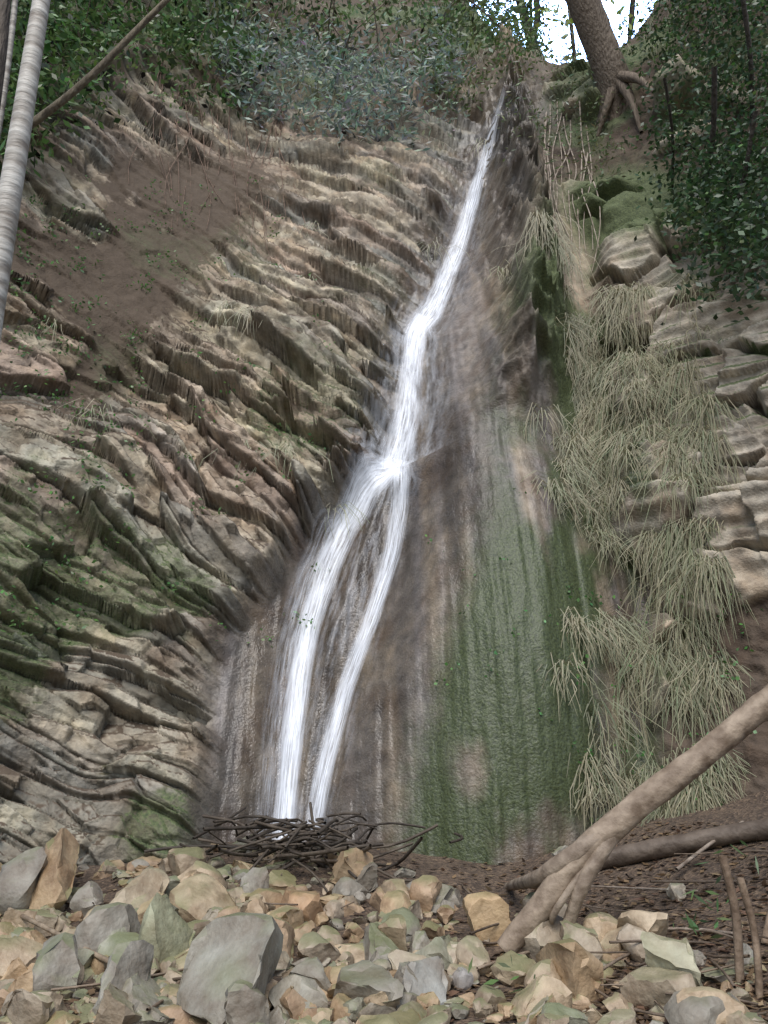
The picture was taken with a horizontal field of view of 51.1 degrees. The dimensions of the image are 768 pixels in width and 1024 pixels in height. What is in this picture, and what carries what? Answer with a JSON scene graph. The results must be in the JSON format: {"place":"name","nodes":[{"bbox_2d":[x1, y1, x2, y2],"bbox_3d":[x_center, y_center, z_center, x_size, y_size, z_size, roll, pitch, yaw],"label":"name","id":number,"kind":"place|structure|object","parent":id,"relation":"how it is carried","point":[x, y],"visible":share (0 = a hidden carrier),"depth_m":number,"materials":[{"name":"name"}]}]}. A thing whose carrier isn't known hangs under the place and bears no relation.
{"place":"outdoors","nodes":[
{"label":"outdoors","id":0,"kind":"place"},
{"bbox_2d":[0,0,767,865],"bbox_3d":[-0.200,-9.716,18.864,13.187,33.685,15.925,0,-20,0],"label":"rock cliff","id":1,"kind":"structure","parent":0,"point":[140,716],"depth_m":8.91,"materials":[{"name":"stone"}]},
{"bbox_2d":[0,0,378,340],"bbox_3d":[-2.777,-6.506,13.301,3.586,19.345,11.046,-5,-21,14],"label":"pale tree trunks","id":2,"kind":"object","parent":1,"relation":"on","point":[12,177],"visible":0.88,"depth_m":5.87,"materials":[{"name":"grey plant"}]},
{"bbox_2d":[0,0,757,264],"bbox_3d":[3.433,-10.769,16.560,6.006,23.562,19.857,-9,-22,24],"label":"tree branches","id":3,"kind":"object","parent":1,"relation":"on","point":[600,45],"visible":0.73,"depth_m":13.48,"materials":[{"name":"brown plant"}]},
{"bbox_2d":[0,0,767,1023],"bbox_3d":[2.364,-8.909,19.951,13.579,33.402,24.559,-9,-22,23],"label":"grass","id":4,"kind":"structure","parent":1,"relation":"on","point":[224,38],"depth_m":9.78,"materials":[{"name":"green plant"}]},
{"bbox_2d":[275,121,495,839],"bbox_3d":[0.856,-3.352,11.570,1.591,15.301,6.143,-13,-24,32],"label":"waterfall stream","id":5,"kind":"structure","parent":1,"relation":"on","point":[294,723],"depth_m":8.88,"materials":[{"name":"white liquid"}]},
{"bbox_2d":[0,789,767,1023],"bbox_3d":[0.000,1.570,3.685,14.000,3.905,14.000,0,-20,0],"label":"terrain","id":6,"kind":"structure","parent":0,"point":[753,807],"depth_m":5.33,"materials":[{"name":"soil"}]},
{"bbox_2d":[0,828,767,1023],"bbox_3d":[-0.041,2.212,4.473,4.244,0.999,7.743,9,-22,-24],"label":"scree boulders","id":7,"kind":"object","parent":6,"relation":"on","point":[212,935],"visible":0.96,"depth_m":3.94,"materials":[{"name":"stone"}]},
{"bbox_2d":[7,0,767,1016],"bbox_3d":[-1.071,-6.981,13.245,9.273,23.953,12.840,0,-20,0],"label":"fallen branches","id":8,"kind":"object","parent":6,"relation":"on","point":[575,866],"visible":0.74,"depth_m":4.59,"materials":[{"name":"brown wood"}]},
{"bbox_2d":[470,0,655,64],"label":"sky","id":9,"kind":"structure","parent":0,"point":[615,20],"materials":[{"name":"white"}]}
]}

